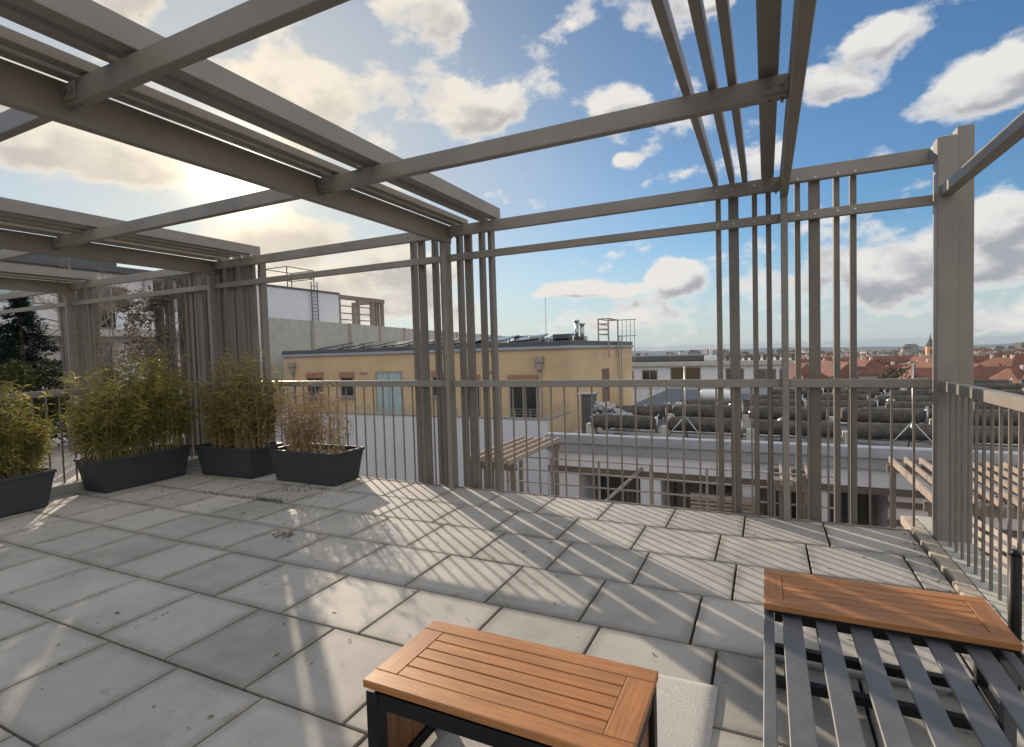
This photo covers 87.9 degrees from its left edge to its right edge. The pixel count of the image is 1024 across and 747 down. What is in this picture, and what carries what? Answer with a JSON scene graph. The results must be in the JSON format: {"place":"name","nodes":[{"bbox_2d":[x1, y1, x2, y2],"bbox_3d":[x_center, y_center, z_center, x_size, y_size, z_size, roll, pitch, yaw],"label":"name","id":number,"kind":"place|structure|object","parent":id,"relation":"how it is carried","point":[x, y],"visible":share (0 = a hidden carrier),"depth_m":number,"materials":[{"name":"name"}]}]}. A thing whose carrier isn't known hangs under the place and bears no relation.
{"place":"outdoors","nodes":[
{"label":"outdoors","id":0,"kind":"place"},
{"bbox_2d":[0,257,130,359],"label":"bare tree","id":1,"kind":"object","parent":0,"point":[100,305],"visible":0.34,"depth_m":14.58,"materials":[{"name":"brown plant"}]},
{"bbox_2d":[25,437,190,483],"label":"neighbour terrace","id":2,"kind":"structure","parent":0,"point":[70,468],"depth_m":8.72,"materials":[{"name":"concrete"}]},
{"bbox_2d":[0,357,64,435],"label":"shrub","id":3,"kind":"object","parent":2,"relation":"on","point":[28,377],"visible":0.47,"depth_m":9.58,"materials":[{"name":"green plant"}]},
{"bbox_2d":[0,297,64,422],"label":"fir tree","id":4,"kind":"object","parent":2,"relation":"on","point":[23,322],"visible":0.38,"depth_m":13.11,"materials":[{"name":"green plant"}]},
{"bbox_2d":[29,358,124,445],"bbox_3d":[-8.568,0.549,10.425,1.719,1.743,1.519,-1,3,26],"label":"shrub","id":5,"kind":"object","parent":2,"relation":"on","point":[60,387],"visible":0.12,"depth_m":10.04,"materials":[{"name":"green plant"}]},
{"bbox_2d":[0,249,182,444],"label":"pale house","id":6,"kind":"structure","parent":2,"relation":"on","point":[42,260],"depth_m":21.85,"materials":[{"name":"white paint"}]},
{"bbox_2d":[89,342,114,396],"bbox_3d":[-17.160,-0.143,22.121,0.150,2.290,1.040,-1,3,26],"label":"window","id":7,"kind":"structure","parent":6,"relation":"in","point":[104,343],"depth_m":22.37,"materials":[{"name":"grey glass"}]},
{"bbox_2d":[97,286,125,328],"bbox_3d":[-17.000,-2.792,22.510,0.150,1.840,1.140,-1,3,26],"label":"window","id":8,"kind":"structure","parent":6,"relation":"in","point":[99,289],"depth_m":22.39,"materials":[{"name":"grey glass"}]},
{"bbox_2d":[111,268,192,454],"bbox_3d":[-5.890,-0.232,8.883,2.485,3.352,1.054,-1,3,26],"label":"climbing vine","id":9,"kind":"object","parent":2,"relation":"on","point":[132,317],"visible":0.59,"depth_m":8.97,"materials":[{"name":"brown plant"}]},
{"bbox_2d":[152,274,211,455],"bbox_3d":[-5.462,-0.108,8.919,1.850,2.990,0.180,-1,3,26],"label":"slat screen","id":10,"kind":"object","parent":2,"relation":"on","point":[169,284],"visible":0.19,"depth_m":8.92,"materials":[{"name":"grey paint"}]},
{"bbox_2d":[0,465,1023,746],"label":"terrace floor","id":11,"kind":"structure","parent":0,"point":[204,647],"depth_m":3.36,"materials":[{"name":"concrete"}]},
{"bbox_2d":[0,467,56,517],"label":"planter","id":12,"kind":"object","parent":11,"relation":"on","point":[22,493],"visible":0.8,"depth_m":5.55,"materials":[{"name":"plastic"}]},
{"bbox_2d":[0,380,70,478],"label":"bamboo","id":13,"kind":"object","parent":12,"relation":"on","point":[19,450],"visible":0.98,"depth_m":5.66,"materials":[{"name":"plant"}]},
{"bbox_2d":[73,444,191,492],"bbox_3d":[-4.777,1.194,6.766,0.520,0.400,1.120,-1,3,24],"label":"planter","id":14,"kind":"object","parent":11,"relation":"on","point":[115,474],"visible":0.84,"depth_m":6.51,"materials":[{"name":"plastic"}]},
{"bbox_2d":[56,367,140,465],"bbox_3d":[-4.976,0.500,6.428,0.806,1.160,0.993,-3,3,-36],"label":"bamboo","id":15,"kind":"object","parent":14,"relation":"on","point":[92,436],"visible":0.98,"depth_m":6.31,"materials":[{"name":"plant"}]},
{"bbox_2d":[93,354,171,457],"bbox_3d":[-4.768,0.392,6.719,1.027,1.340,0.879,-1,3,26],"label":"bamboo","id":16,"kind":"object","parent":14,"relation":"on","point":[144,431],"visible":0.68,"depth_m":6.65,"materials":[{"name":"plant"}]},
{"bbox_2d":[124,348,201,452],"bbox_3d":[-4.607,0.342,7.078,0.902,1.402,0.992,-1,3,26],"label":"bamboo","id":17,"kind":"object","parent":14,"relation":"on","point":[176,416],"visible":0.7,"depth_m":7.00,"materials":[{"name":"plant"}]},
{"bbox_2d":[3,478,326,664],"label":"weeds","id":18,"kind":"object","parent":11,"relation":"on","point":[266,499],"visible":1,"depth_m":5.77,"materials":[{"name":"plant"}]},
{"bbox_2d":[194,442,283,478],"bbox_3d":[-3.666,1.146,7.142,1.080,0.400,0.520,-1,3,25],"label":"planter","id":19,"kind":"object","parent":11,"relation":"on","point":[250,463],"visible":0.69,"depth_m":6.92,"materials":[{"name":"plastic"}]},
{"bbox_2d":[192,355,252,447],"bbox_3d":[-3.882,0.384,7.243,0.857,1.262,0.911,-3,3,-34],"label":"bamboo","id":20,"kind":"object","parent":19,"relation":"on","point":[218,435],"visible":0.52,"depth_m":7.07,"materials":[{"name":"plant"}]},
{"bbox_2d":[214,346,288,448],"bbox_3d":[-3.419,0.318,7.039,1.039,1.382,0.851,-2,2,-6],"label":"bamboo","id":21,"kind":"object","parent":19,"relation":"on","point":[257,425],"visible":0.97,"depth_m":6.88,"materials":[{"name":"plant"}]},
{"bbox_2d":[268,443,364,485],"bbox_3d":[-2.441,1.130,6.644,1.100,0.400,0.520,-1,3,26],"label":"planter","id":22,"kind":"object","parent":11,"relation":"on","point":[314,466],"visible":0.82,"depth_m":6.44,"materials":[{"name":"plastic"}]},
{"bbox_2d":[270,373,332,451],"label":"bamboo","id":23,"kind":"object","parent":22,"relation":"on","point":[300,428],"visible":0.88,"depth_m":6.67,"materials":[{"name":"plant"}]},
{"bbox_2d":[302,375,355,453],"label":"bamboo","id":24,"kind":"object","parent":22,"relation":"on","point":[330,428],"visible":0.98,"depth_m":6.51,"materials":[{"name":"plant"}]},
{"bbox_2d":[2,475,966,742],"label":"leaf litter","id":25,"kind":"object","parent":11,"relation":"on","point":[368,563],"visible":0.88,"depth_m":4.60,"materials":[{"name":"plant"}]},
{"bbox_2d":[363,620,657,746],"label":"side table","id":26,"kind":"object","parent":11,"relation":"on","point":[491,689],"visible":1,"depth_m":1.77,"materials":[{"name":"brown wood"}]},
{"bbox_2d":[0,0,1023,542],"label":"pergola","id":27,"kind":"object","parent":11,"relation":"on","point":[134,56],"visible":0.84,"depth_m":4.37,"materials":[{"name":"beige paint"}]},
{"bbox_2d":[43,285,145,451],"bbox_3d":[-7.346,-0.186,9.434,2.677,3.299,1.491,-1,3,26],"label":"climbing vine","id":28,"kind":"object","parent":27,"relation":"hanging from","point":[112,332],"visible":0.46,"depth_m":9.22,"materials":[{"name":"plant"}]},
{"bbox_2d":[430,674,717,746],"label":"mat","id":29,"kind":"object","parent":11,"relation":"on","point":[685,712],"visible":0.18,"depth_m":2.17,"materials":[{"name":"fabric"}]},
{"bbox_2d":[763,549,1023,746],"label":"slatted bench","id":30,"kind":"object","parent":11,"relation":"on","point":[943,627],"visible":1,"depth_m":2.01,"materials":[{"name":"brown wood"}]},
{"bbox_2d":[0,0,1023,350],"label":"sky","id":31,"kind":"structure","parent":0,"point":[408,78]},
{"bbox_2d":[599,518,951,746],"bbox_3d":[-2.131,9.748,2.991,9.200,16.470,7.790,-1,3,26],"label":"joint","id":32,"kind":"object","parent":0,"point":[712,682],"depth_m":2.97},
{"bbox_2d":[50,455,199,496],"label":"kerb","id":33,"kind":"structure","parent":32,"relation":"on","point":[67,487],"depth_m":6.40,"materials":[{"name":"concrete"}]},
{"bbox_2d":[0,380,201,485],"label":"railing","id":34,"kind":"object","parent":33,"relation":"on","point":[38,394],"visible":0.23,"depth_m":6.37,"materials":[{"name":"metal"}]},
{"bbox_2d":[204,378,929,527],"bbox_3d":[-0.637,0.712,6.114,8.760,1.267,0.060,-1,3,26],"label":"railing","id":35,"kind":"object","parent":32,"relation":"on","point":[891,384],"visible":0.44,"depth_m":5.22,"materials":[{"name":"metal"}]},
{"bbox_2d":[358,477,909,531],"bbox_3d":[-0.655,1.323,6.116,8.555,0.056,0.028,-1,3,26],"label":"terrace edge strip","id":36,"kind":"object","parent":32,"relation":"on","point":[795,519],"visible":0.28,"depth_m":5.09,"materials":[{"name":"beige paint"}]},
{"bbox_2d":[901,515,1023,653],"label":"kerb","id":37,"kind":"structure","parent":32,"relation":"on","point":[951,571],"depth_m":3.61,"materials":[{"name":"concrete"}]},
{"bbox_2d":[915,516,1023,642],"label":"kerb ledge","id":38,"kind":"object","parent":32,"relation":"on","point":[990,597],"visible":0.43,"depth_m":3.39,"materials":[{"name":"concrete"}]},
{"bbox_2d":[941,381,1023,609],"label":"railing","id":39,"kind":"object","parent":38,"relation":"on","point":[1011,402],"visible":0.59,"depth_m":3.25,"materials":[{"name":"metal"}]},
{"bbox_2d":[545,387,1023,590],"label":"building","id":40,"kind":"structure","parent":0,"point":[880,452],"depth_m":13.35,"materials":[{"name":"concrete"}]},
{"bbox_2d":[579,392,598,433],"bbox_3d":[2.438,1.241,16.769,0.500,1.270,0.500,-1,3,26],"label":"roof box","id":41,"kind":"object","parent":40,"relation":"on","point":[585,407],"visible":0.72,"depth_m":16.61,"materials":[{"name":"metal"}]},
{"bbox_2d":[595,475,630,502],"bbox_3d":[3.000,3.842,15.805,1.060,2.320,0.090,-1,3,26],"label":"window","id":42,"kind":"structure","parent":40,"relation":"in","point":[614,482],"depth_m":15.76,"materials":[{"name":"glass"}]},
{"bbox_2d":[590,401,637,417],"bbox_3d":[3.185,1.188,16.316,1.434,0.721,0.860,0,3,40],"label":"debris heap","id":43,"kind":"object","parent":40,"relation":"on","point":[599,408],"visible":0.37,"depth_m":16.32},
{"bbox_2d":[586,414,659,433],"bbox_3d":[3.227,1.517,15.520,2.180,0.734,0.406,-1,3,26],"label":"roof tube","id":44,"kind":"object","parent":40,"relation":"on","point":[628,422],"visible":0.86,"depth_m":15.37,"materials":[{"name":"metal"}]},
{"bbox_2d":[631,478,640,503],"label":"window","id":45,"kind":"structure","parent":40,"relation":"in","point":[633,482],"depth_m":15.47,"materials":[{"name":"glass"}]},
{"bbox_2d":[615,405,668,421],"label":"roof tube","id":46,"kind":"object","parent":40,"relation":"on","point":[644,410],"visible":0.46,"depth_m":16.34,"materials":[{"name":"metal"}]},
{"bbox_2d":[668,366,701,437],"bbox_3d":[4.766,0.844,14.633,1.177,2.100,0.631,-1,3,26],"label":"tripod mast","id":47,"kind":"object","parent":40,"relation":"on","point":[685,417],"visible":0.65,"depth_m":14.44,"materials":[{"name":"metal"}]},
{"bbox_2d":[671,481,709,509],"bbox_3d":[4.994,3.822,14.852,1.040,2.320,0.090,-1,3,26],"label":"window","id":48,"kind":"structure","parent":40,"relation":"in","point":[676,487],"depth_m":14.87,"materials":[{"name":"glass"}]},
{"bbox_2d":[660,416,744,437],"bbox_3d":[5.200,1.529,14.577,2.180,0.671,0.406,-1,3,25],"label":"roof tube","id":49,"kind":"object","parent":40,"relation":"on","point":[708,424],"visible":0.69,"depth_m":14.47,"materials":[{"name":"metal"}]},
{"bbox_2d":[680,399,730,404],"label":"roof tube","id":50,"kind":"object","parent":40,"relation":"on","point":[702,402],"visible":0.27,"depth_m":19.61,"materials":[{"name":"metal"}]},
{"bbox_2d":[668,403,744,419],"bbox_3d":[5.716,1.239,15.733,2.180,0.725,0.448,-1,3,25],"label":"roof tube","id":51,"kind":"object","parent":40,"relation":"on","point":[707,411],"visible":0.5,"depth_m":15.64,"materials":[{"name":"metal"}]},
{"bbox_2d":[700,389,729,399],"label":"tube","id":52,"kind":"object","parent":40,"relation":"on","point":[705,394],"visible":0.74,"depth_m":16.38,"materials":[{"name":"metal"}]},
{"bbox_2d":[711,484,742,512],"bbox_3d":[5.855,3.814,14.439,0.790,2.320,0.090,-1,3,26],"label":"window","id":53,"kind":"structure","parent":40,"relation":"in","point":[728,489],"depth_m":14.42,"materials":[{"name":"glass"}]},
{"bbox_2d":[761,488,778,516],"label":"window","id":54,"kind":"structure","parent":40,"relation":"in","point":[763,490],"depth_m":14.00,"materials":[{"name":"glass"}]},
{"bbox_2d":[742,394,803,402],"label":"roof tube","id":55,"kind":"object","parent":40,"relation":"on","point":[778,396],"visible":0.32,"depth_m":20.71,"materials":[{"name":"metal"}]},
{"bbox_2d":[743,398,806,406],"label":"roof tube","id":56,"kind":"object","parent":40,"relation":"on","point":[764,402],"visible":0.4,"depth_m":18.64,"materials":[{"name":"metal"}]},
{"bbox_2d":[742,406,829,428],"bbox_3d":[7.620,1.246,14.848,2.180,0.673,0.412,-1,3,26],"label":"roof tube","id":57,"kind":"object","parent":40,"relation":"on","point":[763,413],"visible":0.52,"depth_m":14.81,"materials":[{"name":"metal"}]},
{"bbox_2d":[746,419,833,440],"bbox_3d":[7.195,1.478,13.621,2.180,0.734,0.402,-1,3,25],"label":"roof tube","id":58,"kind":"object","parent":40,"relation":"on","point":[777,427],"visible":0.42,"depth_m":13.55,"materials":[{"name":"metal"}]},
{"bbox_2d":[791,492,802,518],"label":"window","id":59,"kind":"structure","parent":40,"relation":"in","point":[793,494],"depth_m":13.72,"materials":[{"name":"glass"}]},
{"bbox_2d":[773,388,824,397],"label":"roof tube","id":60,"kind":"object","parent":40,"relation":"on","point":[779,391],"visible":0.25,"depth_m":22.93,"materials":[{"name":"metal"}]},
{"bbox_2d":[602,428,1023,446],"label":"roof pipe","id":61,"kind":"object","parent":40,"relation":"on","point":[764,435],"visible":0.44,"depth_m":14.51,"materials":[{"name":"metal"}]},
{"bbox_2d":[805,394,867,406],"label":"roof tube","id":62,"kind":"object","parent":40,"relation":"on","point":[862,397],"visible":0.21,"depth_m":19.75,"materials":[{"name":"metal"}]},
{"bbox_2d":[821,399,878,407],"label":"roof tube","id":63,"kind":"object","parent":40,"relation":"on","point":[860,403],"visible":0.28,"depth_m":17.58,"materials":[{"name":"metal"}]},
{"bbox_2d":[830,492,874,525],"bbox_3d":[8.390,3.789,13.226,1.070,2.320,0.090,-1,3,26],"label":"window","id":64,"kind":"structure","parent":40,"relation":"in","point":[862,499],"depth_m":13.09,"materials":[{"name":"glass"}]},
{"bbox_2d":[832,389,885,397],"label":"roof tube","id":65,"kind":"object","parent":40,"relation":"on","point":[874,392],"visible":0.36,"depth_m":21.78,"materials":[{"name":"metal"}]},
{"bbox_2d":[829,406,929,423],"bbox_3d":[9.584,1.196,13.906,2.180,0.733,0.409,-1,3,25],"label":"roof tube","id":66,"kind":"object","parent":40,"relation":"on","point":[882,415],"visible":0.76,"depth_m":13.70,"materials":[{"name":"metal"}]},
{"bbox_2d":[842,422,931,443],"bbox_3d":[9.185,1.491,12.686,2.180,0.668,0.437,-1,3,25],"label":"roof tube","id":67,"kind":"object","parent":40,"relation":"on","point":[880,430],"visible":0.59,"depth_m":12.61,"materials":[{"name":"metal"}]},
{"bbox_2d":[863,407,931,422],"bbox_3d":[11.183,1.272,15.365,2.180,0.769,0.401,-1,3,25],"label":"roof tube","id":68,"kind":"object","parent":40,"relation":"on","point":[921,410],"visible":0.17,"depth_m":14.98,"materials":[{"name":"metal"}]},
{"bbox_2d":[874,395,931,405],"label":"roof tube","id":69,"kind":"object","parent":40,"relation":"on","point":[899,398],"visible":0.49,"depth_m":18.97,"materials":[{"name":"metal"}]},
{"bbox_2d":[885,401,931,408],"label":"roof tube","id":70,"kind":"object","parent":40,"relation":"on","point":[906,404],"visible":0.2,"depth_m":16.93,"materials":[{"name":"metal"}]},
{"bbox_2d":[888,363,931,446],"bbox_3d":[9.321,0.799,12.454,1.177,2.100,0.631,-1,3,26],"label":"tripod mast","id":71,"kind":"object","parent":40,"relation":"on","point":[918,427],"visible":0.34,"depth_m":12.24,"materials":[{"name":"metal"}]},
{"bbox_2d":[889,389,931,395],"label":"roof tube","id":72,"kind":"object","parent":40,"relation":"on","point":[909,392],"visible":0.32,"depth_m":21.12,"materials":[{"name":"metal"}]},
{"bbox_2d":[929,410,1023,425],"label":"roof tube","id":73,"kind":"object","parent":40,"relation":"on","point":[1005,419],"visible":0.23,"depth_m":12.74,"materials":[{"name":"metal"}]},
{"bbox_2d":[973,377,1012,383],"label":"roof tube","id":74,"kind":"object","parent":40,"relation":"on","point":[987,381],"visible":0.3,"depth_m":25.08,"materials":[{"name":"metal"}]},
{"bbox_2d":[973,426,1023,443],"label":"roof tube","id":75,"kind":"object","parent":40,"relation":"on","point":[1005,434],"visible":0.35,"depth_m":11.74,"materials":[{"name":"metal"}]},
{"bbox_2d":[973,383,1023,389],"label":"roof tube","id":76,"kind":"object","parent":40,"relation":"on","point":[1017,386],"visible":0.44,"depth_m":22.39,"materials":[{"name":"metal"}]},
{"bbox_2d":[632,343,1014,355],"bbox_3d":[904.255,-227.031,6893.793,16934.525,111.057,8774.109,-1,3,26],"label":"hills","id":77,"kind":"structure","parent":0,"point":[802,348],"depth_m":7962.63,"materials":[{"name":"plant"}]},
{"bbox_3d":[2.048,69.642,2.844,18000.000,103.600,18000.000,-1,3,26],"label":"ground","id":78,"kind":"structure","parent":0,"visible":0},
{"bbox_2d":[256,266,339,392],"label":"roof penthouse","id":79,"kind":"object","parent":78,"relation":"on","point":[287,302],"visible":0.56,"depth_m":43.56,"materials":[{"name":"paint"}]},
{"bbox_2d":[268,317,506,408],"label":"boundary wall","id":80,"kind":"structure","parent":78,"relation":"on","point":[290,335],"depth_m":40.82,"materials":[{"name":"paint"}]},
{"bbox_2d":[338,294,384,326],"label":"roof pergola","id":81,"kind":"object","parent":80,"relation":"on","point":[376,315],"visible":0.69,"depth_m":53.78,"materials":[{"name":"beige paint"}]},
{"bbox_2d":[275,400,570,494],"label":"parapet wall","id":82,"kind":"structure","parent":78,"relation":"on","point":[545,425],"depth_m":25.74,"materials":[{"name":"concrete"}]},
{"bbox_2d":[281,300,635,432],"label":"yellow building","id":83,"kind":"structure","parent":78,"relation":"on","point":[558,357],"depth_m":29.50,"materials":[{"name":"paint"}]},
{"bbox_2d":[305,372,324,397],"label":"window","id":84,"kind":"structure","parent":83,"relation":"in","point":[309,376],"depth_m":32.35,"materials":[{"name":"orange glass"}]},
{"bbox_2d":[339,372,353,397],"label":"window","id":85,"kind":"structure","parent":83,"relation":"in","point":[344,376],"depth_m":31.24,"materials":[{"name":"black glass"}]},
{"bbox_2d":[375,371,401,413],"bbox_3d":[-6.932,1.373,29.967,2.020,2.980,0.300,-1,3,26],"label":"window","id":86,"kind":"structure","parent":83,"relation":"in","point":[384,375],"depth_m":29.98,"materials":[{"name":"white glass"}]},
{"bbox_2d":[467,374,480,415],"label":"window","id":87,"kind":"structure","parent":83,"relation":"in","point":[478,375],"depth_m":27.47,"materials":[{"name":"white glass"}]},
{"bbox_2d":[508,375,537,417],"bbox_3d":[0.558,1.429,26.390,1.720,2.720,0.300,-1,3,26],"label":"window","id":88,"kind":"structure","parent":83,"relation":"in","point":[531,392],"depth_m":26.38,"materials":[{"name":"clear glass"}]},
{"bbox_2d":[602,368,609,402],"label":"window","id":89,"kind":"structure","parent":83,"relation":"in","point":[605,371],"depth_m":30.93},
{"bbox_2d":[632,346,792,404],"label":"apartment block","id":90,"kind":"structure","parent":78,"relation":"on","point":[697,366],"depth_m":59.64,"materials":[{"name":"paint"}]},
{"bbox_2d":[642,370,657,379],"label":"window","id":91,"kind":"structure","parent":90,"relation":"in","point":[646,374],"depth_m":61.17,"materials":[{"name":"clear glass"}]},
{"bbox_2d":[670,367,700,378],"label":"window","id":92,"kind":"structure","parent":90,"relation":"in","point":[675,372],"depth_m":59.45,"materials":[{"name":"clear glass"}]},
{"bbox_2d":[759,368,776,378],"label":"window","id":93,"kind":"structure","parent":90,"relation":"in","point":[762,372],"depth_m":56.03,"materials":[{"name":"grey glass"}]},
{"bbox_2d":[790,363,828,378],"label":"city house","id":94,"kind":"structure","parent":78,"relation":"on","point":[805,371],"depth_m":162.76,"materials":[{"name":"red tile"}]},
{"bbox_2d":[635,342,1023,356],"bbox_3d":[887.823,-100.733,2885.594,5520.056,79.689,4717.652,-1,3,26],"label":"distant town","id":95,"kind":"object","parent":78,"relation":"on","point":[910,348],"visible":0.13,"depth_m":857.99,"materials":[{"name":"red tile"}]},
{"bbox_2d":[821,358,858,378],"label":"city house","id":96,"kind":"structure","parent":78,"relation":"on","point":[826,368],"depth_m":164.06,"materials":[{"name":"red tile"}]},
{"bbox_2d":[857,356,896,378],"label":"city house","id":97,"kind":"structure","parent":78,"relation":"on","point":[869,368],"depth_m":156.50,"materials":[{"name":"red tile"}]},
{"bbox_2d":[845,353,918,363],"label":"city house","id":98,"kind":"structure","parent":78,"relation":"on","point":[898,358],"depth_m":217.01,"materials":[{"name":"red tile"}]},
{"bbox_2d":[881,361,919,378],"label":"town tree","id":99,"kind":"object","parent":78,"relation":"on","point":[886,370],"visible":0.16,"depth_m":134.53,"materials":[{"name":"green plant"}]},
{"bbox_2d":[905,354,931,362],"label":"city house","id":100,"kind":"structure","parent":78,"relation":"on","point":[920,357],"depth_m":208.31,"materials":[{"name":"red tile"}]},
{"bbox_2d":[900,359,982,372],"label":"city house","id":101,"kind":"structure","parent":78,"relation":"on","point":[927,363],"depth_m":148.70,"materials":[{"name":"red tile"}]},
{"bbox_2d":[898,366,1019,379],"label":"city house","id":102,"kind":"structure","parent":78,"relation":"on","point":[984,372],"depth_m":113.64,"materials":[{"name":"red tile"}]},
{"bbox_2d":[979,354,1023,365],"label":"city house","id":103,"kind":"structure","parent":78,"relation":"on","point":[1012,360],"depth_m":141.97,"materials":[{"name":"red tile"}]},
{"bbox_2d":[992,368,1021,381],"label":"city house","id":104,"kind":"structure","parent":78,"relation":"on","point":[1015,373],"depth_m":104.18,"materials":[{"name":"red tile"}]},
{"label":"lower terrace","id":105,"kind":"structure","parent":0,"visible":0},
{"bbox_2d":[470,436,559,495],"bbox_3d":[0.171,3.501,13.316,1.250,3.370,3.200,-1,3,26],"label":"slat pergola","id":106,"kind":"object","parent":105,"relation":"on","point":[520,449],"visible":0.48,"depth_m":13.25,"materials":[{"name":"beige paint"}]},
{"bbox_2d":[506,456,833,515],"bbox_3d":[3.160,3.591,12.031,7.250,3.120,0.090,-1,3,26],"label":"railing","id":107,"kind":"object","parent":105,"relation":"on","point":[599,488],"visible":0.25,"depth_m":11.99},
{"bbox_2d":[767,461,807,519],"bbox_3d":[5.891,3.568,11.252,0.850,3.070,1.800,-1,3,26],"label":"slat pergola","id":108,"kind":"object","parent":105,"relation":"on","point":[778,486],"visible":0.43,"depth_m":10.74,"materials":[{"name":"beige paint"}]},
{"bbox_2d":[886,456,1023,551],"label":"slat pergola","id":109,"kind":"object","parent":105,"relation":"on","point":[924,471],"visible":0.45,"depth_m":9.15,"materials":[{"name":"beige paint"}]},
{"bbox_2d":[972,517,1023,592],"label":"board fence","id":110,"kind":"object","parent":105,"relation":"on","point":[1004,549],"depth_m":6.90,"materials":[{"name":"beige paint"}]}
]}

